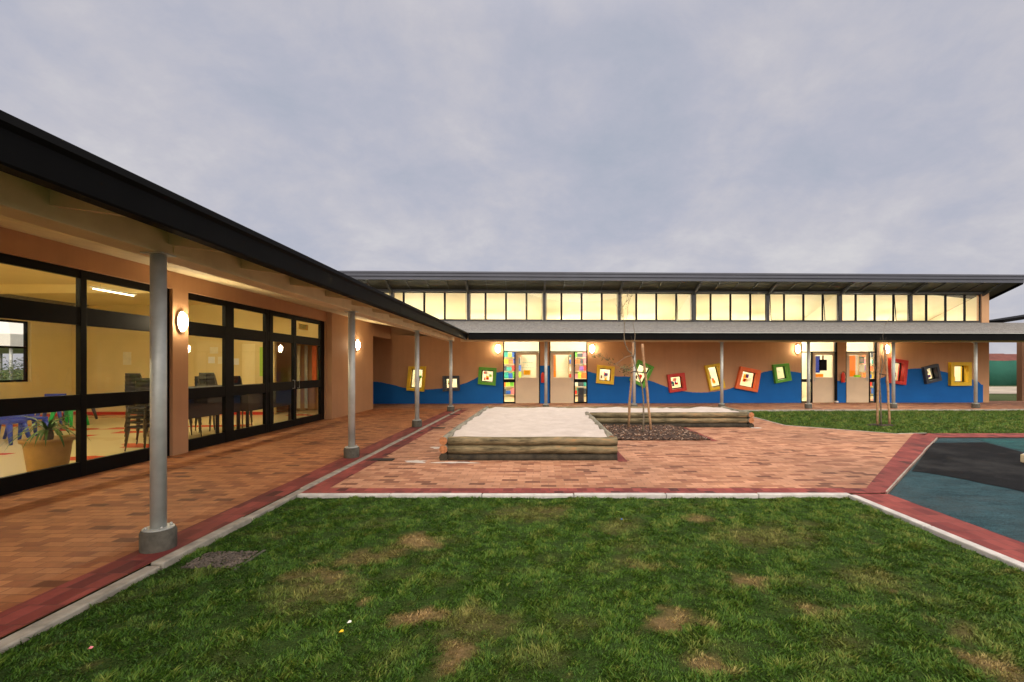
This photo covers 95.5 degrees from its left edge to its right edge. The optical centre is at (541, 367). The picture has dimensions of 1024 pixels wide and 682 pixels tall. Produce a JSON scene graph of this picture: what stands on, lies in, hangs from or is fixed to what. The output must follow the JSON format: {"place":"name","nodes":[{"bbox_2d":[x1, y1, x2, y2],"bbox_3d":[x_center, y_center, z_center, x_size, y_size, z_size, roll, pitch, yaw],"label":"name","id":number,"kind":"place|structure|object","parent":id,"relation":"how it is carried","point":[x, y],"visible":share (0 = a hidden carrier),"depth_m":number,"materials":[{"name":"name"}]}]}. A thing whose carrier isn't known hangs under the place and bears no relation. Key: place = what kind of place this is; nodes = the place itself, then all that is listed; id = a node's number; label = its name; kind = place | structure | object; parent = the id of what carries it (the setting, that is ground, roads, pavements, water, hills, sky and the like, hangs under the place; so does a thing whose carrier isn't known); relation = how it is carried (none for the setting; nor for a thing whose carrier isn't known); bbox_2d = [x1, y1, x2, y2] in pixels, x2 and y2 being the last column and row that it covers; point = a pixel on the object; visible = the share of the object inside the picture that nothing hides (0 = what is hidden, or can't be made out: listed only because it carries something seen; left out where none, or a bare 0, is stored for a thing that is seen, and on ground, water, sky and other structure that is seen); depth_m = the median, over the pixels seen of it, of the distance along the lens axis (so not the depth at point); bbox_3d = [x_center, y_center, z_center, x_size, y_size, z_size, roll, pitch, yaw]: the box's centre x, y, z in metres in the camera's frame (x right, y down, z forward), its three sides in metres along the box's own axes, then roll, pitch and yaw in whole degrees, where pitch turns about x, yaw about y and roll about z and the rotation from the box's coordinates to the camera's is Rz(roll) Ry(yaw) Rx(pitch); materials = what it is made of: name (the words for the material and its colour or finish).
{"place":"outdoors","nodes":[
{"label":"outdoors","id":0,"kind":"place"},
{"bbox_2d":[0,409,457,637],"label":"walkway paving","id":1,"kind":"structure","parent":0,"point":[53,535],"depth_m":5.27,"materials":[{"name":"brick"}]},
{"bbox_2d":[139,252,176,553],"bbox_3d":[-3.090,0.295,3.750,0.242,2.429,0.242,0,0,0],"label":"veranda post","id":2,"kind":"object","parent":1,"relation":"on","point":[158,534],"visible":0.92,"depth_m":3.71,"materials":[{"name":"metal"}]},
{"bbox_2d":[0,409,456,636],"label":"red brick border","id":3,"kind":"object","parent":1,"relation":"on","point":[15,617],"visible":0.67,"depth_m":3.55,"materials":[{"name":"brick"}]},
{"bbox_2d":[344,311,359,458],"bbox_3d":[-3.090,0.295,7.570,0.242,2.429,0.242,0,0,0],"label":"veranda post","id":4,"kind":"object","parent":1,"relation":"on","point":[351,450],"visible":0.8,"depth_m":7.53,"materials":[{"name":"metal"}]},
{"bbox_2d":[412,330,421,426],"bbox_3d":[-3.070,0.295,11.480,0.242,2.429,0.242,0,0,0],"label":"veranda post","id":5,"kind":"object","parent":1,"relation":"on","point":[416,421],"visible":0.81,"depth_m":11.43,"materials":[{"name":"metal"}]},
{"bbox_2d":[447,340,453,411],"bbox_3d":[-3.030,0.295,15.550,0.242,2.429,0.242,0,0,0],"label":"veranda post","id":6,"kind":"object","parent":1,"relation":"on","point":[450,407],"visible":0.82,"depth_m":15.51,"materials":[{"name":"metal"}]},
{"bbox_2d":[0,495,1023,681],"bbox_3d":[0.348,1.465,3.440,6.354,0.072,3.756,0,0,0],"label":"lawn grass","id":7,"kind":"structure","parent":0,"point":[1006,652],"depth_m":2.97,"materials":[{"name":"plant"}]},
{"bbox_2d":[0,370,1023,639],"bbox_3d":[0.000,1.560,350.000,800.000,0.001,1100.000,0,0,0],"label":"ground","id":8,"kind":"structure","parent":0,"point":[1002,396],"depth_m":10.39,"materials":[{"name":"brick"}]},
{"bbox_2d":[0,356,22,379],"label":"shrub","id":9,"kind":"object","parent":8,"relation":"on","point":[13,368],"visible":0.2,"depth_m":21.16,"materials":[{"name":"green plant"}]},
{"bbox_2d":[0,367,22,379],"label":"shrub","id":10,"kind":"object","parent":8,"relation":"on","point":[2,378],"visible":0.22,"depth_m":18.05,"materials":[{"name":"green plant"}]},
{"bbox_2d":[0,322,22,379],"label":"marquee","id":11,"kind":"object","parent":8,"relation":"on","point":[11,333],"visible":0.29,"depth_m":21.44,"materials":[{"name":"white fabric"}]},
{"bbox_2d":[0,566,159,652],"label":"kerb","id":12,"kind":"structure","parent":8,"relation":"on","point":[60,616],"depth_m":2.80,"materials":[{"name":"concrete"}]},
{"bbox_2d":[0,110,467,495],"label":"hall building","id":13,"kind":"structure","parent":8,"relation":"on","point":[76,222],"depth_m":7.48,"materials":[{"name":"beige paint"}]},
{"bbox_2d":[0,319,27,381],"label":"window","id":14,"kind":"structure","parent":13,"relation":"in","point":[25,324],"depth_m":13.24,"materials":[{"name":"black metal"}]},
{"bbox_2d":[0,415,30,444],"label":"plastic chair","id":15,"kind":"object","parent":13,"relation":"on","point":[9,422],"visible":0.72,"depth_m":9.03,"materials":[{"name":"plastic"}]},
{"bbox_2d":[2,414,48,439],"bbox_3d":[-10.719,1.073,9.700,0.519,0.786,0.545,0,0,16],"label":"plastic chair","id":16,"kind":"object","parent":13,"relation":"on","point":[44,419],"visible":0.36,"depth_m":9.75,"materials":[{"name":"plastic"}]},
{"bbox_2d":[2,415,91,471],"bbox_3d":[-6.703,1.050,6.345,0.922,0.819,0.942,0,0,0],"label":"potted plant","id":17,"kind":"object","parent":13,"relation":"on","point":[49,448],"visible":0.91,"depth_m":6.19,"materials":[{"name":"green plant"}]},
{"bbox_2d":[35,393,68,424],"bbox_3d":[-12.636,1.073,12.000,0.545,0.786,0.519,0,0,-29],"label":"plastic chair","id":18,"kind":"object","parent":13,"relation":"on","point":[59,414],"visible":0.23,"depth_m":12.04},
{"bbox_2d":[48,410,89,426],"bbox_3d":[-11.797,1.240,11.600,0.566,0.452,0.539,0,0,-6],"label":"plastic chair","id":19,"kind":"object","parent":13,"relation":"on","point":[67,418],"visible":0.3,"depth_m":11.41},
{"bbox_2d":[0,253,169,495],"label":"window","id":20,"kind":"structure","parent":13,"relation":"in","point":[81,316],"depth_m":6.21,"materials":[{"name":"black metal"}]},
{"bbox_2d":[90,284,135,295],"bbox_3d":[-9.650,-1.760,10.500,0.060,0.142,1.060,0,0,0],"label":"fluorescent light","id":21,"kind":"object","parent":13,"relation":"hanging from","point":[110,290],"visible":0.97,"depth_m":10.40,"materials":[{"name":"white"}]},
{"bbox_2d":[123,352,130,364],"bbox_3d":[-12.875,-0.290,14.443,0.250,0.400,0.010,0,0,0],"label":"wall paper","id":22,"kind":"object","parent":13,"relation":"attached to","point":[126,358],"depth_m":14.44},
{"bbox_2d":[124,424,149,450],"bbox_3d":[-6.988,1.041,8.318,0.461,0.842,0.561,0,0,14],"label":"stacking chair","id":23,"kind":"object","parent":13,"relation":"on","point":[139,426],"visible":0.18,"depth_m":8.12,"materials":[{"name":"black plastic"}]},
{"bbox_2d":[124,419,149,447],"bbox_3d":[-6.992,0.956,8.318,0.461,0.842,0.561,0,0,14],"label":"stacking chair","id":24,"kind":"object","parent":23,"relation":"on","point":[140,421],"visible":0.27,"depth_m":8.11,"materials":[{"name":"black plastic"}]},
{"bbox_2d":[124,414,149,442],"bbox_3d":[-6.987,0.871,8.318,0.461,0.842,0.561,0,0,14],"label":"stacking chair","id":25,"kind":"object","parent":24,"relation":"on","point":[138,417],"visible":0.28,"depth_m":8.11,"materials":[{"name":"black plastic"}]},
{"bbox_2d":[124,410,149,437],"bbox_3d":[-6.990,0.786,8.318,0.461,0.842,0.561,0,0,14],"label":"stacking chair","id":26,"kind":"object","parent":25,"relation":"on","point":[136,412],"visible":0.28,"depth_m":8.11,"materials":[{"name":"black plastic"}]},
{"bbox_2d":[124,405,149,432],"bbox_3d":[-6.994,0.701,8.318,0.461,0.842,0.561,0,0,14],"label":"stacking chair","id":27,"kind":"object","parent":26,"relation":"on","point":[138,407],"visible":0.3,"depth_m":8.11,"materials":[{"name":"black plastic"}]},
{"bbox_2d":[136,403,148,443],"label":"stacking chair","id":28,"kind":"object","parent":13,"relation":"on","point":[140,414],"visible":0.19,"depth_m":8.82,"materials":[{"name":"black plastic"}]},
{"bbox_2d":[176,311,187,331],"bbox_3d":[-6.048,-0.780,7.860,0.099,0.352,0.200,0,0,0],"label":"wall lamp","id":29,"kind":"object","parent":13,"relation":"attached to","point":[182,321],"visible":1,"depth_m":7.81,"materials":[{"name":"white"}]},
{"bbox_2d":[145,385,239,446],"bbox_3d":[-6.850,0.920,9.300,0.580,1.080,1.850,0,0,0],"label":"table","id":30,"kind":"object","parent":13,"relation":"on","point":[203,407],"visible":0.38,"depth_m":9.29,"materials":[{"name":"black plastic"}]},
{"bbox_2d":[188,293,266,450],"bbox_3d":[-6.185,0.075,9.235,0.070,2.769,2.408,0,0,0],"label":"window","id":31,"kind":"structure","parent":13,"relation":"in","point":[228,333],"depth_m":9.14,"materials":[{"name":"black metal"}]},
{"bbox_2d":[242,344,254,383],"bbox_3d":[-9.100,-0.090,14.443,0.400,1.300,0.010,0,0,0],"label":"wall paper","id":32,"kind":"object","parent":13,"relation":"attached to","point":[248,363],"depth_m":14.44,"materials":[{"name":"paper"}]},
{"bbox_2d":[260,347,262,375],"bbox_3d":[-8.600,-0.190,14.443,0.300,0.900,0.010,0,0,0],"label":"wall paper","id":33,"kind":"object","parent":13,"relation":"attached to","point":[261,361],"depth_m":14.44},
{"bbox_2d":[240,383,290,427],"bbox_3d":[-6.850,0.930,11.350,0.580,1.060,1.900,0,0,0],"label":"table","id":34,"kind":"object","parent":13,"relation":"on","point":[250,402],"visible":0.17,"depth_m":10.90,"materials":[{"name":"black plastic"}]},
{"bbox_2d":[267,310,323,432],"bbox_3d":[-6.155,0.075,11.807,0.131,2.769,2.723,0,0,0],"label":"double door","id":35,"kind":"structure","parent":13,"relation":"in","point":[292,385],"depth_m":11.55,"materials":[{"name":"black metal"}]},
{"bbox_2d":[297,346,299,407],"bbox_3d":[-8.150,0.310,15.610,0.100,2.100,0.020,0,0,0],"label":"curtain","id":36,"kind":"object","parent":13,"relation":"hanging from","point":[298,375],"visible":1,"depth_m":15.60,"materials":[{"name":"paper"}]},
{"bbox_2d":[304,346,307,407],"bbox_3d":[-7.900,0.310,15.610,0.100,2.100,0.020,0,0,0],"label":"curtain","id":37,"kind":"object","parent":13,"relation":"hanging from","point":[305,375],"visible":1,"depth_m":15.60,"materials":[{"name":"fabric"}]},
{"bbox_2d":[312,346,316,379],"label":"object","id":38,"kind":"object","parent":13,"relation":"hanging from","point":[314,362],"visible":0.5,"depth_m":15.60,"materials":[{"name":"orange"}]},
{"bbox_2d":[151,409,460,569],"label":"kerb","id":39,"kind":"structure","parent":8,"relation":"on","point":[169,559],"depth_m":4.39,"materials":[{"name":"concrete"}]},
{"bbox_2d":[297,493,850,498],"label":"kerb","id":40,"kind":"structure","parent":8,"relation":"on","point":[591,495],"depth_m":5.32,"materials":[{"name":"white concrete"}]},
{"bbox_2d":[340,271,1023,403],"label":"classroom building","id":41,"kind":"structure","parent":8,"relation":"on","point":[760,326],"depth_m":19.10,"materials":[{"name":"paint"}]},
{"bbox_2d":[406,366,425,391],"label":"window","id":42,"kind":"structure","parent":41,"relation":"in","point":[409,387],"depth_m":18.72,"materials":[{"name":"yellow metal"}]},
{"bbox_2d":[390,292,466,320],"bbox_3d":[-4.581,-2.520,18.947,3.094,1.280,0.130,0,0,-2],"label":"clerestory window","id":43,"kind":"structure","parent":41,"relation":"in","point":[392,294],"depth_m":18.92,"materials":[{"name":"grey metal"}]},
{"bbox_2d":[442,376,459,390],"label":"window","id":44,"kind":"structure","parent":41,"relation":"in","point":[444,378],"depth_m":18.75,"materials":[{"name":"paint"}]},
{"bbox_2d":[478,367,496,385],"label":"window","id":45,"kind":"structure","parent":41,"relation":"in","point":[481,369],"depth_m":18.79,"materials":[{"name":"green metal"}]},
{"bbox_2d":[467,292,542,320],"bbox_3d":[-1.479,-2.520,18.999,3.107,1.280,0.200,0,0,-2],"label":"clerestory window","id":46,"kind":"structure","parent":41,"relation":"in","point":[468,295],"depth_m":18.98,"materials":[{"name":"grey metal"}]},
{"bbox_2d":[516,352,538,402],"bbox_3d":[-0.566,0.412,19.007,0.954,2.072,0.104,0,0,-2],"label":"door","id":47,"kind":"structure","parent":41,"relation":"in","point":[527,388],"depth_m":19.02,"materials":[{"name":"beige paint"}]},
{"bbox_2d":[550,352,573,402],"bbox_3d":[0.853,0.412,19.048,0.954,2.072,0.107,0,0,-2],"label":"door","id":48,"kind":"structure","parent":41,"relation":"in","point":[562,388],"depth_m":19.06,"materials":[{"name":"beige paint"}]},
{"bbox_2d":[543,292,617,321],"bbox_3d":[1.616,-2.520,19.120,3.090,1.280,0.130,0,0,-2],"label":"clerestory window","id":49,"kind":"structure","parent":41,"relation":"in","point":[544,295],"depth_m":19.08,"materials":[{"name":"grey metal"}]},
{"bbox_2d":[578,387,583,401],"bbox_3d":[1.644,1.125,19.296,0.260,0.669,0.200,0,0,-2],"label":"waste bin","id":50,"kind":"object","parent":41,"relation":"on","point":[580,394],"visible":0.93,"depth_m":19.21,"materials":[{"name":"grey metal"}]},
{"bbox_2d":[596,365,614,384],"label":"window","id":51,"kind":"structure","parent":41,"relation":"in","point":[612,369],"depth_m":18.93,"materials":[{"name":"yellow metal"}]},
{"bbox_2d":[629,360,653,387],"bbox_3d":[4.113,0.251,19.148,1.005,1.163,0.365,0,0,-2],"label":"picture frame","id":52,"kind":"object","parent":41,"relation":"in","point":[650,368],"depth_m":18.97,"materials":[{"name":"green metal"}]},
{"bbox_2d":[618,293,692,321],"bbox_3d":[4.708,-2.520,19.172,3.093,1.280,0.200,0,0,-2],"label":"clerestory window","id":53,"kind":"structure","parent":41,"relation":"in","point":[676,302],"depth_m":19.16,"materials":[{"name":"grey metal"}]},
{"bbox_2d":[666,373,686,392],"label":"window","id":54,"kind":"structure","parent":41,"relation":"in","point":[683,387],"depth_m":19.01,"materials":[{"name":"red metal"}]},
{"bbox_2d":[704,363,725,390],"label":"window","id":55,"kind":"structure","parent":41,"relation":"in","point":[717,366],"depth_m":19.06,"materials":[{"name":"yellow metal"}]},
{"bbox_2d":[693,293,766,321],"bbox_3d":[7.804,-2.520,19.293,3.101,1.280,0.130,0,0,-2],"label":"clerestory window","id":56,"kind":"structure","parent":41,"relation":"in","point":[710,294],"depth_m":19.25,"materials":[{"name":"grey metal"}]},
{"bbox_2d":[734,366,760,391],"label":"window","id":57,"kind":"structure","parent":41,"relation":"in","point":[754,387],"depth_m":19.10,"materials":[{"name":"orange metal"}]},
{"bbox_2d":[772,363,791,382],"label":"window","id":58,"kind":"structure","parent":41,"relation":"in","point":[786,368],"depth_m":19.14,"materials":[{"name":"wood"}]},
{"bbox_2d":[767,293,838,321],"bbox_3d":[10.882,-2.520,19.345,3.050,1.280,0.200,0,0,-2],"label":"clerestory window","id":59,"kind":"structure","parent":41,"relation":"in","point":[803,295],"depth_m":19.34,"materials":[{"name":"grey metal"}]},
{"bbox_2d":[813,353,833,401],"bbox_3d":[11.785,0.412,19.362,0.954,2.072,0.117,0,0,-2],"label":"door","id":60,"kind":"structure","parent":41,"relation":"in","point":[823,387],"depth_m":19.36,"materials":[{"name":"beige paint"}]},
{"bbox_2d":[834,342,838,402],"bbox_3d":[12.235,0.110,19.263,0.100,2.660,0.140,0,0,-2],"label":"downpipe","id":61,"kind":"object","parent":41,"relation":"attached to","point":[835,372],"visible":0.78,"depth_m":19.26,"materials":[{"name":"black metal"}]},
{"bbox_2d":[847,353,868,401],"bbox_3d":[13.208,0.412,19.397,0.954,2.072,0.112,0,0,-2],"label":"door","id":62,"kind":"structure","parent":41,"relation":"in","point":[857,386],"depth_m":19.41,"materials":[{"name":"beige paint"}]},
{"bbox_2d":[839,294,909,321],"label":"clerestory window","id":63,"kind":"structure","parent":41,"relation":"in","point":[855,295],"depth_m":19.42,"materials":[{"name":"grey metal"}]},
{"bbox_2d":[888,358,908,384],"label":"window","id":64,"kind":"structure","parent":41,"relation":"in","point":[903,364],"depth_m":19.28,"materials":[{"name":"wood"}]},
{"bbox_2d":[921,364,941,383],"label":"window","id":65,"kind":"structure","parent":41,"relation":"in","point":[934,369],"depth_m":19.33,"materials":[{"name":"paint"}]},
{"bbox_2d":[907,294,980,322],"bbox_3d":[16.950,-2.520,19.549,3.072,1.280,0.130,0,0,-2],"label":"clerestory window","id":66,"kind":"structure","parent":41,"relation":"in","point":[926,295],"depth_m":19.51,"materials":[{"name":"grey metal"}]},
{"bbox_2d":[948,362,971,385],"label":"window","id":67,"kind":"structure","parent":41,"relation":"in","point":[966,367],"depth_m":19.35,"materials":[{"name":"wood"}]},
{"bbox_2d":[754,417,913,433],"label":"kerb","id":68,"kind":"structure","parent":8,"relation":"on","point":[831,428],"depth_m":11.10,"materials":[{"name":"concrete"}]},
{"bbox_2d":[744,409,1023,411],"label":"kerb","id":69,"kind":"structure","parent":8,"relation":"on","point":[773,410],"depth_m":15.99,"materials":[{"name":"concrete"}]},
{"bbox_2d":[885,438,937,493],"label":"kerb","id":70,"kind":"structure","parent":8,"relation":"on","point":[901,476],"depth_m":6.63,"materials":[{"name":"concrete"}]},
{"bbox_2d":[849,495,1023,570],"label":"kerb","id":71,"kind":"structure","parent":8,"relation":"on","point":[970,545],"depth_m":4.04,"materials":[{"name":"white concrete"}]},
{"bbox_2d":[989,360,1016,385],"bbox_3d":[36.000,0.460,38.000,32.080,2.200,0.240,0,0,0],"label":"shade cloth fence","id":72,"kind":"object","parent":8,"relation":"on","point":[1002,373],"visible":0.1,"depth_m":37.97,"materials":[{"name":"fabric"}]},
{"bbox_2d":[989,315,1023,400],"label":"neighbouring building","id":73,"kind":"structure","parent":8,"relation":"on","point":[1020,371],"depth_m":20.99,"materials":[{"name":"brown paint"}]},
{"bbox_2d":[0,0,1023,369],"label":"sky","id":74,"kind":"structure","parent":0,"point":[666,136],"materials":[{"name":"grey"}]},
{"bbox_2d":[331,401,1023,491],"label":"courtyard paving","id":75,"kind":"structure","parent":0,"point":[766,454],"depth_m":7.16,"materials":[{"name":"brick"}]},
{"bbox_2d":[311,409,467,487],"bbox_3d":[-2.680,1.456,10.910,0.240,0.001,10.580,0,0,0],"label":"red brick border","id":76,"kind":"object","parent":75,"relation":"on","point":[330,482],"visible":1,"depth_m":7.53,"materials":[{"name":"brick"}]},
{"bbox_2d":[542,342,548,406],"bbox_3d":[0.164,0.295,16.384,0.242,2.429,0.242,0,0,0],"label":"veranda post","id":77,"kind":"object","parent":75,"relation":"on","point":[545,404],"visible":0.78,"depth_m":16.33,"materials":[{"name":"metal"}]},
{"bbox_2d":[301,488,878,492],"bbox_3d":[0.570,1.456,5.510,6.740,0.001,0.220,0,0,0],"label":"red brick border","id":78,"kind":"object","parent":75,"relation":"on","point":[588,490],"visible":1,"depth_m":5.51,"materials":[{"name":"brick"}]},
{"bbox_2d":[439,406,753,460],"bbox_3d":[1.791,1.282,10.235,6.812,0.433,5.881,0,0,0],"label":"sandpit","id":79,"kind":"object","parent":75,"relation":"on","point":[525,433],"visible":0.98,"depth_m":8.60,"materials":[{"name":"sand"}]},
{"bbox_2d":[631,342,637,406],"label":"veranda post","id":80,"kind":"object","parent":75,"relation":"on","point":[634,389],"visible":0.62,"depth_m":16.43,"materials":[{"name":"metal"}]},
{"bbox_2d":[603,424,710,440],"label":"bark mulch","id":81,"kind":"object","parent":75,"relation":"on","point":[668,428],"visible":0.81,"depth_m":10.03,"materials":[{"name":"wood"}]},
{"bbox_2d":[590,288,643,431],"bbox_3d":[1.491,-0.156,9.818,1.535,3.262,0.514,0,0,-39],"label":"sapling","id":82,"kind":"object","parent":81,"relation":"in","point":[632,355],"visible":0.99,"depth_m":10.09,"materials":[{"name":"brown plant"}]},
{"bbox_2d":[627,343,633,426],"bbox_3d":[2.079,0.414,10.772,0.068,1.982,0.396,0,0,-10],"label":"tree stake","id":83,"kind":"object","parent":81,"relation":"in","point":[630,393],"visible":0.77,"depth_m":10.78,"materials":[{"name":"wood"}]},
{"bbox_2d":[641,344,651,429],"bbox_3d":[2.332,0.456,10.293,0.364,1.963,0.065,0,0,-39],"label":"tree stake","id":84,"kind":"object","parent":81,"relation":"in","point":[646,384],"visible":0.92,"depth_m":10.28,"materials":[{"name":"wood"}]},
{"bbox_2d":[718,342,724,406],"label":"veranda post","id":85,"kind":"object","parent":75,"relation":"on","point":[720,404],"visible":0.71,"depth_m":16.51,"materials":[{"name":"metal"}]},
{"bbox_2d":[805,342,811,408],"bbox_3d":[9.572,0.295,16.647,0.242,2.429,0.242,0,0,0],"label":"veranda post","id":86,"kind":"object","parent":75,"relation":"on","point":[808,405],"visible":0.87,"depth_m":16.60,"materials":[{"name":"metal"}]},
{"bbox_2d":[889,342,897,408],"bbox_3d":[12.684,0.295,16.734,0.242,2.429,0.242,0,0,0],"label":"veranda post","id":87,"kind":"object","parent":75,"relation":"on","point":[893,404],"visible":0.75,"depth_m":16.69,"materials":[{"name":"metal"}]},
{"bbox_2d":[866,433,937,492],"bbox_3d":[6.167,1.456,7.836,0.432,0.001,6.563,0,0,44],"label":"red brick border","id":88,"kind":"object","parent":75,"relation":"on","point":[906,455],"visible":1,"depth_m":7.14,"materials":[{"name":"brick"}]},
{"bbox_2d":[918,433,1023,436],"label":"red brick border","id":89,"kind":"object","parent":75,"relation":"on","point":[976,434],"visible":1,"depth_m":10.16,"materials":[{"name":"brick"}]},
{"bbox_2d":[971,342,979,407],"bbox_3d":[15.726,0.295,16.819,0.242,2.429,0.242,0,0,0],"label":"veranda post","id":90,"kind":"object","parent":75,"relation":"on","point":[975,404],"visible":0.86,"depth_m":16.77,"materials":[{"name":"metal"}]},
{"bbox_2d":[749,409,1023,432],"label":"lawn ground","id":91,"kind":"structure","parent":0,"point":[818,423],"depth_m":13.07,"materials":[{"name":"plant"}]},
{"bbox_2d":[867,424,894,425],"bbox_3d":[8.762,1.468,11.933,0.817,0.024,0.532,0,0,25],"label":"soil ring","id":92,"kind":"object","parent":91,"relation":"on","point":[881,424],"visible":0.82,"depth_m":11.92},
{"bbox_2d":[876,343,879,423],"bbox_3d":[8.585,0.403,11.850,0.067,2.087,0.069,0,0,-32],"label":"tree stake","id":93,"kind":"object","parent":92,"relation":"on","point":[877,397],"visible":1,"depth_m":11.83,"materials":[{"name":"wood"}]},
{"bbox_2d":[868,318,889,423],"bbox_3d":[8.650,0.071,11.900,0.529,2.762,0.297,0,0,0],"label":"sapling","id":94,"kind":"object","parent":92,"relation":"on","point":[883,343],"visible":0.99,"depth_m":11.89,"materials":[{"name":"brown plant"}]},
{"bbox_2d":[884,345,890,423],"bbox_3d":[8.900,0.432,11.954,0.065,2.018,0.159,0,0,-25],"label":"tree stake","id":95,"kind":"object","parent":92,"relation":"on","point":[888,390],"visible":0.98,"depth_m":11.93,"materials":[{"name":"wood"}]},
{"bbox_2d":[889,438,1023,542],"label":"rubber surface","id":96,"kind":"object","parent":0,"point":[997,509],"visible":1,"depth_m":5.22,"materials":[{"name":"rubber"}]},
{"bbox_2d":[854,494,1023,562],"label":"red brick border","id":97,"kind":"object","parent":96,"relation":"on","point":[1003,545],"visible":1,"depth_m":4.27,"materials":[{"name":"brick"}]},
{"bbox_2d":[912,442,1023,491],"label":"black rubber patch","id":98,"kind":"object","parent":96,"relation":"on","point":[989,463],"visible":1,"depth_m":7.11,"materials":[{"name":"rubber"}]},
{"bbox_2d":[979,439,1023,450],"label":"green rubber patch","id":99,"kind":"object","parent":96,"relation":"on","point":[1017,444],"visible":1,"depth_m":9.11,"materials":[{"name":"rubber"}]},
{"bbox_2d":[989,387,1016,393],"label":"sandy ground","id":100,"kind":"structure","parent":0,"point":[1002,390],"depth_m":31.30,"materials":[{"name":"sand"}]},
{"bbox_2d":[989,354,1016,360],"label":"house","id":101,"kind":"structure","parent":0,"point":[999,357],"depth_m":87.86,"materials":[{"name":"ceramic"}]},
{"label":"stacking chair","id":102,"kind":"object","parent":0,"visible":0},
{"bbox_2d":[135,387,149,430],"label":"stacking chair","id":103,"kind":"object","parent":102,"relation":"on","point":[140,388],"visible":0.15,"depth_m":8.75,"materials":[{"name":"black plastic"}]},
{"bbox_2d":[136,382,149,424],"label":"stacking chair","id":104,"kind":"object","parent":103,"relation":"on","point":[142,384],"visible":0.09,"depth_m":8.75,"materials":[{"name":"black plastic"}]},
{"bbox_2d":[135,378,149,420],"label":"stacking chair","id":105,"kind":"object","parent":104,"relation":"on","point":[142,380],"visible":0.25,"depth_m":8.75,"materials":[{"name":"black plastic"}]},
{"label":"gravel bed","id":106,"kind":"structure","parent":0,"visible":0},
{"bbox_2d":[181,550,257,568],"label":"pebbles","id":107,"kind":"object","parent":106,"relation":"on","point":[229,557],"visible":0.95,"depth_m":3.60,"materials":[{"name":"gravel"}]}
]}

